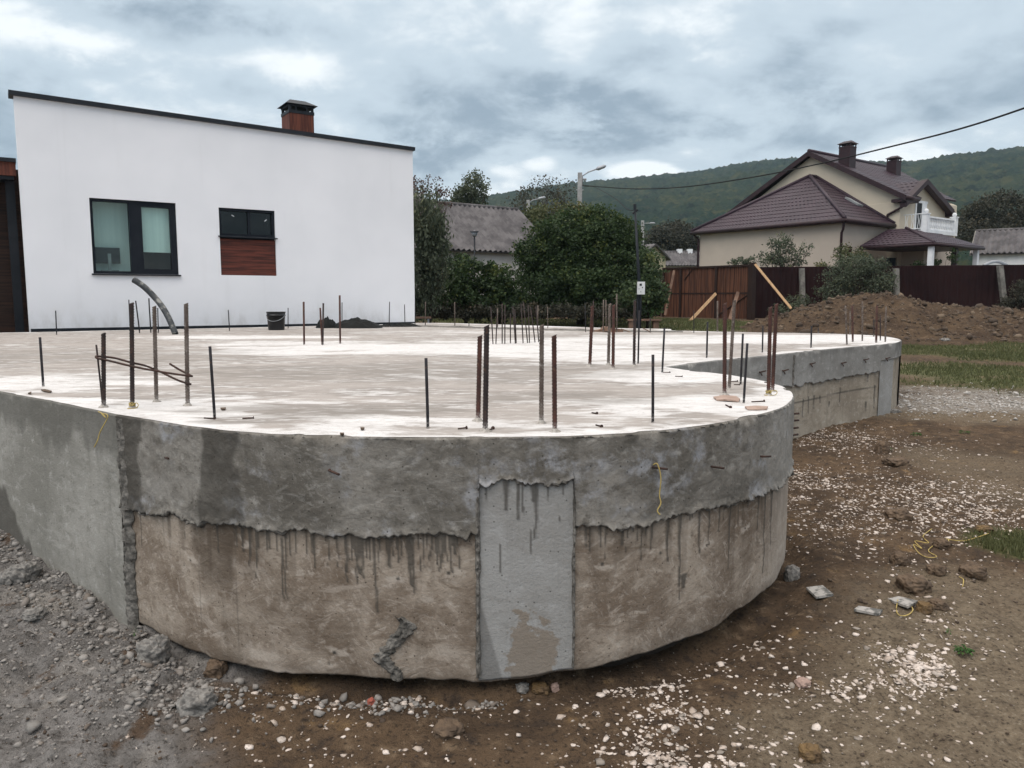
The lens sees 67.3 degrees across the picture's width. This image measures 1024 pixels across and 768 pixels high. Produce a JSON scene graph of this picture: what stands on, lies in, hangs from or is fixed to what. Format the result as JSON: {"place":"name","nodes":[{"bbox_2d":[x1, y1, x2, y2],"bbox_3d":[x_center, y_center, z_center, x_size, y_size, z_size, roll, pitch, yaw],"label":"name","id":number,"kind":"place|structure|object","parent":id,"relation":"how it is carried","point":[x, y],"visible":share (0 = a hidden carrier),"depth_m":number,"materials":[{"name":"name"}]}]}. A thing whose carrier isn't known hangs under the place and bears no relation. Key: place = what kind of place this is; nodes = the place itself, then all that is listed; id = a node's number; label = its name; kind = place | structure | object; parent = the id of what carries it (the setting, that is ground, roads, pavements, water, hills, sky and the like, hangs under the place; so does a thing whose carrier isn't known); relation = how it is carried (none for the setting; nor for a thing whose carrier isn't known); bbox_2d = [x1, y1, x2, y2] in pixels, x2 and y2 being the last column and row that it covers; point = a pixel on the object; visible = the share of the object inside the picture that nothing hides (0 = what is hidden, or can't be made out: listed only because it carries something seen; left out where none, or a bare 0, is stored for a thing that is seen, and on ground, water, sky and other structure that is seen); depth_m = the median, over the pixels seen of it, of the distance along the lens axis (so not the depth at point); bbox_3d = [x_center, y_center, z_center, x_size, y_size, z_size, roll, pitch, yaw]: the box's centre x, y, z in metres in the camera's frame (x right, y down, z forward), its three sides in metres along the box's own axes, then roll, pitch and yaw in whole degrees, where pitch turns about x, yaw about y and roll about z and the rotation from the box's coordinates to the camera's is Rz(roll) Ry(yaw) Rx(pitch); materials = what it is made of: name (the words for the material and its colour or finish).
{"place":"outdoors","nodes":[
{"label":"outdoors","id":0,"kind":"place"},
{"bbox_2d":[0,316,1023,767],"bbox_3d":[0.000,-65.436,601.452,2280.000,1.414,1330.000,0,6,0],"label":"ground","id":1,"kind":"structure","parent":0,"point":[780,604],"depth_m":3.29,"materials":[{"name":"soil"}]},
{"bbox_2d":[0,569,12,585],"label":"rock","id":2,"kind":"object","parent":1,"relation":"on","point":[5,579],"visible":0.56,"depth_m":4.17,"materials":[{"name":"grey stone"}]},
{"bbox_2d":[6,560,42,583],"bbox_3d":[-2.699,1.050,4.256,0.174,0.138,0.164,0,6,0],"label":"rock","id":3,"kind":"object","parent":1,"relation":"on","point":[24,571],"visible":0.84,"depth_m":4.21,"materials":[{"name":"grey stone"}]},
{"bbox_2d":[21,606,47,621],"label":"rock","id":4,"kind":"object","parent":1,"relation":"on","point":[33,614],"visible":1,"depth_m":3.77,"materials":[{"name":"grey stone"}]},
{"bbox_2d":[0,529,238,767],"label":"mortar rubble","id":5,"kind":"object","parent":1,"relation":"on","point":[91,601],"visible":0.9,"depth_m":3.44,"materials":[{"name":"gravel"}]},
{"bbox_2d":[135,634,171,664],"bbox_3d":[-1.626,1.211,3.479,0.159,0.144,0.163,0,6,0],"label":"rock","id":6,"kind":"object","parent":1,"relation":"on","point":[155,647],"visible":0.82,"depth_m":3.44,"materials":[{"name":"grey stone"}]},
{"bbox_2d":[176,687,217,717],"bbox_3d":[-1.231,1.251,3.012,0.144,0.111,0.164,0,6,0],"label":"rock","id":7,"kind":"object","parent":1,"relation":"on","point":[195,702],"visible":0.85,"depth_m":2.97,"materials":[{"name":"grey stone"}]},
{"bbox_2d":[0,89,414,332],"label":"modern house","id":8,"kind":"structure","parent":1,"relation":"on","point":[211,222],"depth_m":14.82,"materials":[{"name":"white paint"}]},
{"bbox_2d":[95,247,119,270],"bbox_3d":[-7.530,-2.312,14.263,0.479,0.432,0.160,-4,8,-33],"label":"monitor","id":9,"kind":"object","parent":8,"relation":"in","point":[109,256],"visible":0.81,"depth_m":14.26,"materials":[{"name":"black plastic"}]},
{"bbox_2d":[89,198,180,275],"bbox_3d":[-7.082,-2.732,14.414,1.545,1.545,0.490,-4,8,-33],"label":"window","id":10,"kind":"structure","parent":8,"relation":"in","point":[152,225],"depth_m":14.44,"materials":[{"name":"black glass"}]},
{"bbox_2d":[218,208,277,238],"bbox_3d":[-5.293,-3.200,15.374,1.152,0.571,0.190,-4,8,-33],"label":"window","id":11,"kind":"structure","parent":8,"relation":"in","point":[248,235],"depth_m":15.41,"materials":[{"name":"black glass"}]},
{"bbox_2d":[203,659,228,679],"bbox_3d":[-1.313,1.272,3.418,0.100,0.084,0.101,0,6,0],"label":"clod","id":12,"kind":"object","parent":1,"relation":"on","point":[217,669],"visible":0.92,"depth_m":3.38,"materials":[{"name":"soil"}]},
{"bbox_2d":[9,633,530,749],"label":"mortar crumbs","id":13,"kind":"object","parent":1,"relation":"on","point":[32,726],"visible":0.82,"depth_m":3.09,"materials":[{"name":"concrete"}]},
{"bbox_2d":[413,174,451,262],"bbox_3d":[-2.935,-4.716,27.644,1.672,5.486,2.043,0,6,0],"label":"sparse tree","id":14,"kind":"object","parent":1,"relation":"on","point":[428,189],"visible":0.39,"depth_m":27.30,"materials":[{"name":"green plant"}]},
{"bbox_2d":[413,175,454,322],"bbox_3d":[-2.214,-3.138,20.262,1.444,4.518,1.896,0,6,0],"label":"willow tree","id":15,"kind":"object","parent":1,"relation":"on","point":[431,241],"visible":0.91,"depth_m":19.91,"materials":[{"name":"green plant"}]},
{"bbox_2d":[433,716,464,739],"bbox_3d":[-0.235,1.292,2.873,0.124,0.063,0.127,0,6,0],"label":"clod","id":16,"kind":"object","parent":1,"relation":"on","point":[448,727],"visible":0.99,"depth_m":2.85,"materials":[{"name":"soil"}]},
{"bbox_2d":[0,323,901,681],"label":"foundation","id":17,"kind":"object","parent":1,"relation":"on","point":[396,539],"visible":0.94,"depth_m":3.46,"materials":[{"name":"concrete"}]},
{"bbox_2d":[39,337,44,386],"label":"rebar","id":18,"kind":"object","parent":17,"relation":"on","point":[41,361],"visible":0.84,"depth_m":4.88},
{"bbox_2d":[98,332,108,407],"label":"rebar","id":19,"kind":"object","parent":17,"relation":"on","point":[103,371],"visible":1,"depth_m":3.92,"materials":[{"name":"metal"}]},
{"bbox_2d":[128,302,137,408],"bbox_3d":[-1.929,-0.130,3.879,0.061,0.561,0.061,6,9,43],"label":"rebar","id":20,"kind":"object","parent":17,"relation":"on","point":[131,350],"visible":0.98,"depth_m":3.87,"materials":[{"name":"metal"}]},
{"bbox_2d":[132,277,177,334],"bbox_3d":[-5.594,-1.228,12.141,0.878,0.908,0.207,3,7,22],"label":"hose","id":21,"kind":"object","parent":17,"relation":"on","point":[157,301],"visible":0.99,"depth_m":12.13,"materials":[{"name":"plastic"}]},
{"bbox_2d":[152,306,160,401],"bbox_3d":[-1.917,-0.148,4.125,0.048,0.542,0.053,-6,9,-43],"label":"rebar","id":22,"kind":"object","parent":17,"relation":"on","point":[155,350],"visible":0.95,"depth_m":4.12,"materials":[{"name":"metal"}]},
{"bbox_2d":[95,355,192,384],"bbox_3d":[-1.890,-0.070,3.948,0.386,0.160,0.302,4,7,31],"label":"bent wire","id":23,"kind":"object","parent":22,"relation":"attached to","point":[147,369],"visible":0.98,"depth_m":3.93,"materials":[{"name":"metal"}]},
{"bbox_2d":[183,303,191,405],"bbox_3d":[-1.686,-0.140,3.980,0.054,0.558,0.055,-4,8,-32],"label":"rebar","id":24,"kind":"object","parent":17,"relation":"on","point":[186,351],"visible":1,"depth_m":3.97,"materials":[{"name":"metal"}]},
{"bbox_2d":[208,346,215,416],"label":"rebar","id":25,"kind":"object","parent":17,"relation":"on","point":[212,380],"visible":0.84,"depth_m":3.56,"materials":[{"name":"metal"}]},
{"bbox_2d":[266,312,285,329],"bbox_3d":[-4.188,-1.120,13.661,0.337,0.325,0.340,0,6,0],"label":"bucket","id":26,"kind":"object","parent":17,"relation":"on","point":[275,320],"visible":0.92,"depth_m":13.54,"materials":[{"name":"black plastic"}]},
{"bbox_2d":[316,316,335,327],"bbox_3d":[-3.520,-1.176,14.622,0.426,0.232,0.424,0,6,0],"label":"gravel pile","id":27,"kind":"object","parent":17,"relation":"on","point":[329,323],"visible":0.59,"depth_m":14.50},
{"bbox_2d":[333,317,382,327],"bbox_3d":[-2.965,-1.169,14.627,1.054,0.216,0.564,0,6,0],"label":"gravel pile","id":28,"kind":"object","parent":17,"relation":"on","point":[357,322],"visible":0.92,"depth_m":14.47,"materials":[{"name":"gravel"}]},
{"bbox_2d":[380,322,421,326],"bbox_3d":[-2.314,-1.187,15.341,1.095,0.096,0.416,0,6,0],"label":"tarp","id":29,"kind":"object","parent":17,"relation":"on","point":[402,324],"visible":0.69,"depth_m":15.21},
{"bbox_2d":[424,358,428,427],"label":"rebar","id":30,"kind":"object","parent":17,"relation":"on","point":[426,392],"visible":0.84,"depth_m":3.30,"materials":[{"name":"metal"}]},
{"bbox_2d":[472,335,482,421],"bbox_3d":[-0.156,-0.015,3.496,0.056,0.417,0.058,5,8,39],"label":"rebar","id":31,"kind":"object","parent":17,"relation":"on","point":[478,418],"visible":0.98,"depth_m":3.49,"materials":[{"name":"red metal"}]},
{"bbox_2d":[479,324,492,432],"bbox_3d":[-0.112,-0.011,3.209,0.056,0.474,0.066,-6,9,-45],"label":"rebar","id":32,"kind":"object","parent":17,"relation":"on","point":[484,429],"visible":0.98,"depth_m":3.20,"materials":[{"name":"metal"}]},
{"bbox_2d":[535,324,545,423],"bbox_3d":[0.130,-0.033,3.426,0.050,0.468,0.051,4,7,32],"label":"rebar","id":33,"kind":"object","parent":17,"relation":"on","point":[541,378],"visible":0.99,"depth_m":3.42,"materials":[{"name":"metal"}]},
{"bbox_2d":[549,334,560,436],"bbox_3d":[0.181,0.009,3.205,0.061,0.433,0.050,0,6,0],"label":"rebar","id":34,"kind":"object","parent":17,"relation":"on","point":[554,429],"visible":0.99,"depth_m":3.20,"materials":[{"name":"red metal"}]},
{"bbox_2d":[587,305,593,366],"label":"rebar","id":35,"kind":"object","parent":17,"relation":"on","point":[591,337],"visible":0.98,"depth_m":6.32,"materials":[{"name":"red metal"}]},
{"bbox_2d":[606,303,610,364],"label":"rebar","id":36,"kind":"object","parent":17,"relation":"on","point":[609,334],"visible":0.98,"depth_m":6.44,"materials":[{"name":"metal"}]},
{"bbox_2d":[609,305,615,368],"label":"rebar","id":37,"kind":"object","parent":17,"relation":"on","point":[613,339],"visible":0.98,"depth_m":6.06,"materials":[{"name":"red metal"}]},
{"bbox_2d":[631,300,636,366],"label":"rebar","id":38,"kind":"object","parent":17,"relation":"on","point":[634,331],"visible":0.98,"depth_m":6.30,"materials":[{"name":"metal"}]},
{"bbox_2d":[651,355,653,422],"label":"rebar","id":39,"kind":"object","parent":17,"relation":"on","point":[652,388],"visible":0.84,"depth_m":3.44,"materials":[{"name":"metal"}]},
{"bbox_2d":[720,303,728,394],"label":"rebar","id":40,"kind":"object","parent":17,"relation":"on","point":[724,368],"visible":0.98,"depth_m":4.40,"materials":[{"name":"red metal"}]},
{"bbox_2d":[726,300,735,389],"bbox_3d":[1.323,-0.224,4.668,0.055,0.573,0.047,3,7,28],"label":"rebar","id":41,"kind":"object","parent":17,"relation":"on","point":[731,344],"visible":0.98,"depth_m":4.66,"materials":[{"name":"metal"}]},
{"bbox_2d":[740,334,743,384],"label":"rebar","id":42,"kind":"object","parent":17,"relation":"on","point":[742,344],"visible":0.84,"depth_m":4.97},
{"bbox_2d":[743,343,748,402],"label":"rebar","id":43,"kind":"object","parent":17,"relation":"on","point":[745,371],"visible":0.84,"depth_m":4.08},
{"bbox_2d":[764,307,772,395],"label":"rebar","id":44,"kind":"object","parent":17,"relation":"on","point":[769,354],"visible":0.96,"depth_m":4.41,"materials":[{"name":"red metal"}]},
{"bbox_2d":[770,303,778,391],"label":"rebar","id":45,"kind":"object","parent":17,"relation":"on","point":[774,346],"visible":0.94,"depth_m":4.58,"materials":[{"name":"red metal"}]},
{"bbox_2d":[420,251,500,323],"bbox_3d":[-1.546,-2.714,23.652,2.763,2.686,2.621,0,6,0],"label":"shrub","id":46,"kind":"object","parent":1,"relation":"on","point":[464,288],"visible":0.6,"depth_m":23.07,"materials":[{"name":"green plant"}]},
{"bbox_2d":[448,168,491,204],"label":"birch tree","id":47,"kind":"object","parent":1,"relation":"on","point":[467,191],"visible":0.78,"depth_m":48.55,"materials":[{"name":"green plant"}]},
{"bbox_2d":[413,193,536,294],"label":"old house","id":48,"kind":"structure","parent":1,"relation":"on","point":[499,228],"depth_m":33.13,"materials":[{"name":"concrete"}]},
{"bbox_2d":[477,259,528,324],"bbox_3d":[-0.247,-2.561,23.364,1.466,2.478,1.683,3,7,24],"label":"shrub","id":49,"kind":"object","parent":1,"relation":"on","point":[500,285],"visible":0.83,"depth_m":23.05,"materials":[{"name":"green plant"}]},
{"bbox_2d":[0,421,1023,767],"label":"soil crumbs","id":50,"kind":"object","parent":1,"relation":"on","point":[844,635],"visible":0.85,"depth_m":3.11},
{"bbox_2d":[515,682,528,693],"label":"rock","id":51,"kind":"object","parent":1,"relation":"on","point":[522,687],"visible":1,"depth_m":3.25,"materials":[{"name":"grey stone"}]},
{"bbox_2d":[415,298,636,324],"bbox_3d":[0.349,-1.895,22.814,6.715,1.332,1.443,0,6,0],"label":"hedge","id":52,"kind":"object","parent":1,"relation":"on","point":[479,312],"visible":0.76,"depth_m":22.61,"materials":[{"name":"green plant"}]},
{"bbox_2d":[501,174,576,217],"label":"sparse tree","id":53,"kind":"object","parent":1,"relation":"on","point":[558,194],"visible":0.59,"depth_m":58.58,"materials":[{"name":"green plant"}]},
{"bbox_2d":[531,681,548,694],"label":"rock","id":54,"kind":"object","parent":1,"relation":"on","point":[540,687],"visible":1,"depth_m":3.26,"materials":[{"name":"stone"}]},
{"bbox_2d":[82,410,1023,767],"bbox_3d":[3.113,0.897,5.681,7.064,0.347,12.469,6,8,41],"label":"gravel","id":55,"kind":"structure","parent":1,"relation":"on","point":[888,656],"depth_m":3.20,"materials":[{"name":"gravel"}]},
{"bbox_2d":[521,198,591,226],"bbox_3d":[2.276,-5.998,37.157,4.019,5.829,4.306,0,6,0],"label":"broadleaf tree","id":56,"kind":"object","parent":1,"relation":"on","point":[538,212],"visible":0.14,"depth_m":36.67,"materials":[{"name":"green plant"}]},
{"bbox_2d":[509,201,659,324],"bbox_3d":[2.258,-3.826,25.442,5.228,4.398,4.454,0,6,0],"label":"broadleaf tree","id":57,"kind":"object","parent":1,"relation":"on","point":[579,258],"visible":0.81,"depth_m":24.41,"materials":[{"name":"green plant"}]},
{"bbox_2d":[576,165,605,204],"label":"street lamp","id":58,"kind":"object","parent":1,"relation":"on","point":[581,179],"visible":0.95,"depth_m":40.99,"materials":[{"name":"metal"}]},
{"bbox_2d":[582,107,1023,188],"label":"power cable","id":59,"kind":"object","parent":58,"relation":"attached to","point":[1011,112],"visible":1,"depth_m":23.34,"materials":[{"name":"rubber"}]},
{"bbox_2d":[632,204,644,328],"bbox_3d":[3.393,-2.884,20.749,0.361,3.865,0.209,0,6,0],"label":"meter pole","id":60,"kind":"object","parent":1,"relation":"on","point":[640,287],"visible":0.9,"depth_m":20.71,"materials":[{"name":"black metal"}]},
{"bbox_2d":[607,246,671,328],"bbox_3d":[3.837,-2.797,23.421,2.044,2.909,2.529,0,6,0],"label":"shrub","id":61,"kind":"object","parent":1,"relation":"on","point":[654,297],"visible":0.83,"depth_m":23.04,"materials":[{"name":"green plant"}]},
{"bbox_2d":[626,319,660,328],"bbox_3d":[3.843,-1.728,22.446,0.960,0.330,0.360,0,6,0],"label":"bench","id":62,"kind":"object","parent":1,"relation":"on","point":[655,323],"visible":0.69,"depth_m":22.31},
{"bbox_2d":[643,243,670,269],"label":"house","id":63,"kind":"structure","parent":1,"relation":"on","point":[662,253],"depth_m":58.75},
{"bbox_2d":[644,215,699,250],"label":"broadleaf tree","id":64,"kind":"object","parent":1,"relation":"on","point":[665,237],"visible":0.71,"depth_m":86.85,"materials":[{"name":"green plant"}]},
{"bbox_2d":[664,249,699,267],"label":"house","id":65,"kind":"structure","parent":1,"relation":"on","point":[681,258],"depth_m":66.23,"materials":[{"name":"concrete"}]},
{"bbox_2d":[689,292,716,320],"bbox_3d":[6.976,-2.804,28.112,0.081,1.097,1.858,6,9,44],"label":"plank","id":66,"kind":"object","parent":1,"relation":"on","point":[704,305],"visible":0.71,"depth_m":28.13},
{"bbox_2d":[661,263,756,319],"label":"gate","id":67,"kind":"structure","parent":1,"relation":"on","point":[695,288],"depth_m":30.45,"materials":[{"name":"wood"}]},
{"bbox_2d":[415,316,1023,559],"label":"grass","id":68,"kind":"structure","parent":1,"relation":"on","point":[1013,544],"depth_m":15.63,"materials":[{"name":"plant"}]},
{"bbox_2d":[726,256,753,264],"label":"shrub","id":69,"kind":"object","parent":1,"relation":"on","point":[741,259],"visible":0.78,"depth_m":32.50,"materials":[{"name":"green plant"}]},
{"bbox_2d":[750,231,813,266],"bbox_3d":[11.280,-4.422,32.159,2.685,3.844,1.618,0,6,0],"label":"shrub","id":70,"kind":"object","parent":1,"relation":"on","point":[778,259],"visible":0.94,"depth_m":31.99,"materials":[{"name":"green plant"}]},
{"bbox_2d":[767,291,816,312],"bbox_3d":[10.625,-2.826,29.084,2.073,1.394,1.211,-5,8,-37],"label":"shrub","id":71,"kind":"object","parent":1,"relation":"on","point":[795,304],"visible":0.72,"depth_m":29.21,"materials":[{"name":"green plant"}]},
{"bbox_2d":[783,564,800,581],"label":"rock","id":72,"kind":"object","parent":1,"relation":"on","point":[791,573],"visible":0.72,"depth_m":4.38,"materials":[{"name":"grey stone"}]},
{"bbox_2d":[794,677,810,688],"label":"rock","id":73,"kind":"object","parent":1,"relation":"on","point":[802,682],"visible":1,"depth_m":3.20,"materials":[{"name":"pink stone"}]},
{"bbox_2d":[798,743,822,763],"bbox_3d":[1.053,1.302,2.710,0.085,0.065,0.087,0,6,0],"label":"clod","id":74,"kind":"object","parent":1,"relation":"on","point":[810,753],"visible":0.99,"depth_m":2.69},
{"bbox_2d":[806,585,833,598],"bbox_3d":[1.613,1.089,4.029,0.095,0.022,0.136,0,6,0],"label":"tile","id":75,"kind":"object","parent":1,"relation":"on","point":[819,591],"visible":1,"depth_m":4.02,"materials":[{"name":"concrete"}]},
{"bbox_2d":[690,140,984,266],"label":"tiled house","id":76,"kind":"structure","parent":1,"relation":"on","point":[894,213],"depth_m":38.87,"materials":[{"name":"paint"}]},
{"bbox_2d":[914,201,927,229],"bbox_3d":[20.748,-8.525,39.084,1.247,1.529,0.080,-5,8,-37],"label":"balcony door","id":77,"kind":"structure","parent":76,"relation":"in","point":[921,206],"depth_m":38.98,"materials":[{"name":"white paint"}]},
{"bbox_2d":[813,242,872,266],"bbox_3d":[14.219,-4.369,33.198,2.632,3.500,1.066,0,6,0],"label":"shrub","id":78,"kind":"object","parent":1,"relation":"on","point":[844,252],"visible":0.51,"depth_m":33.03,"materials":[{"name":"green plant"}]},
{"bbox_2d":[811,248,899,300],"bbox_3d":[12.911,-3.600,28.919,3.379,2.980,1.705,0,6,0],"label":"shrub","id":79,"kind":"object","parent":1,"relation":"on","point":[870,267],"visible":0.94,"depth_m":28.72,"materials":[{"name":"green plant"}]},
{"bbox_2d":[854,606,882,615],"bbox_3d":[1.768,1.124,3.818,0.122,0.012,0.066,4,7,31],"label":"tile","id":80,"kind":"object","parent":1,"relation":"on","point":[869,610],"visible":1,"depth_m":3.80,"materials":[{"name":"concrete"}]},
{"bbox_2d":[739,292,1023,345],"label":"dirt mound","id":81,"kind":"object","parent":1,"relation":"on","point":[922,334],"visible":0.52,"depth_m":21.03,"materials":[{"name":"soil"}]},
{"bbox_2d":[754,264,791,308],"bbox_3d":[9.434,-3.544,27.829,0.085,1.672,1.552,-6,9,-42],"label":"plank","id":82,"kind":"object","parent":81,"relation":"on","point":[773,286],"visible":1,"depth_m":27.80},
{"bbox_2d":[874,441,889,453],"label":"clod","id":83,"kind":"object","parent":1,"relation":"on","point":[882,447],"visible":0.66,"depth_m":7.47,"materials":[{"name":"soil"}]},
{"bbox_2d":[746,291,1023,341],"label":"mound clods","id":84,"kind":"object","parent":1,"relation":"on","point":[994,321],"visible":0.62,"depth_m":21.30,"materials":[{"name":"soil"}]},
{"bbox_2d":[755,265,1023,317],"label":"fence","id":85,"kind":"object","parent":1,"relation":"on","point":[973,285],"visible":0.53,"depth_m":29.51,"materials":[{"name":"brown metal"}]},
{"bbox_2d":[881,456,911,468],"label":"clod","id":86,"kind":"object","parent":1,"relation":"on","point":[900,461],"visible":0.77,"depth_m":6.88,"materials":[{"name":"soil"}]},
{"bbox_2d":[883,507,913,520],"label":"clod","id":87,"kind":"object","parent":1,"relation":"on","point":[901,513],"visible":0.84,"depth_m":5.45,"materials":[{"name":"soil"}]},
{"bbox_2d":[889,551,910,565],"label":"clod","id":88,"kind":"object","parent":1,"relation":"on","point":[898,558],"visible":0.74,"depth_m":4.48,"materials":[{"name":"soil"}]},
{"bbox_2d":[888,596,916,607],"bbox_3d":[1.989,1.110,3.914,0.109,0.027,0.136,-3,7,-26],"label":"tile","id":89,"kind":"object","parent":1,"relation":"on","point":[905,602],"visible":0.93,"depth_m":3.90,"materials":[{"name":"concrete"}]},
{"bbox_2d":[895,573,931,596],"bbox_3d":[2.146,1.078,4.116,0.167,0.112,0.169,0,6,0],"label":"clod","id":90,"kind":"object","parent":1,"relation":"on","point":[917,585],"visible":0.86,"depth_m":4.06,"materials":[{"name":"soil"}]},
{"bbox_2d":[915,601,933,614],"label":"clod","id":91,"kind":"object","parent":1,"relation":"on","point":[924,607],"visible":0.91,"depth_m":3.82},
{"bbox_2d":[909,248,960,265],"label":"shrub","id":92,"kind":"object","parent":1,"relation":"on","point":[938,262],"visible":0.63,"depth_m":34.52,"materials":[{"name":"green plant"}]},
{"bbox_2d":[925,563,946,575],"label":"clod","id":93,"kind":"object","parent":1,"relation":"on","point":[935,569],"visible":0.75,"depth_m":4.35,"materials":[{"name":"soil"}]},
{"bbox_2d":[928,598,949,610],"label":"clod","id":94,"kind":"object","parent":1,"relation":"on","point":[939,604],"visible":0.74,"depth_m":3.83,"materials":[{"name":"soil"}]},
{"bbox_2d":[932,537,952,549],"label":"clod","id":95,"kind":"object","parent":1,"relation":"on","point":[942,543],"visible":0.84,"depth_m":4.82,"materials":[{"name":"soil"}]},
{"bbox_2d":[952,644,974,655],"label":"weed","id":96,"kind":"object","parent":1,"relation":"on","point":[967,651],"visible":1,"depth_m":3.41,"materials":[{"name":"green plant"}]},
{"bbox_2d":[958,560,987,581],"bbox_3d":[2.625,1.075,4.385,0.148,0.119,0.142,0,6,0],"label":"clod","id":97,"kind":"object","parent":1,"relation":"on","point":[973,569],"visible":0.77,"depth_m":4.34,"materials":[{"name":"soil"}]},
{"bbox_2d":[975,525,994,532],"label":"clod","id":98,"kind":"object","parent":1,"relation":"on","point":[985,527],"visible":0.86,"depth_m":5.14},
{"bbox_2d":[955,188,1023,253],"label":"broadleaf tree","id":99,"kind":"object","parent":1,"relation":"on","point":[972,218],"visible":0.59,"depth_m":59.69,"materials":[{"name":"green plant"}]},
{"bbox_2d":[969,227,1023,264],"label":"outbuilding","id":100,"kind":"structure","parent":1,"relation":"on","point":[1005,245],"depth_m":43.32,"materials":[{"name":"white paint"}]},
{"bbox_2d":[995,279,1023,309],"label":"shrub","id":101,"kind":"object","parent":1,"relation":"on","point":[1019,292],"visible":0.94,"depth_m":28.17,"materials":[{"name":"green plant"}]},
{"bbox_2d":[0,0,1023,199],"label":"sky","id":102,"kind":"structure","parent":0,"point":[515,92],"materials":[{"name":"grey"}]},
{"bbox_2d":[713,395,739,401],"bbox_3d":[1.183,0.079,4.242,0.129,0.012,0.212,1,6,8],"label":"board","id":103,"kind":"object","parent":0,"point":[727,398],"visible":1,"depth_m":4.20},
{"bbox_2d":[438,146,1023,264],"bbox_3d":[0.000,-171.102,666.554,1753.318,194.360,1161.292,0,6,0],"label":"hills","id":104,"kind":"structure","parent":0,"point":[961,179],"depth_m":619.59,"materials":[{"name":"plant"}]},
{"bbox_2d":[855,381,1023,428],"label":"road gravel","id":105,"kind":"structure","parent":0,"point":[996,403],"depth_m":10.55,"materials":[{"name":"gravel"}]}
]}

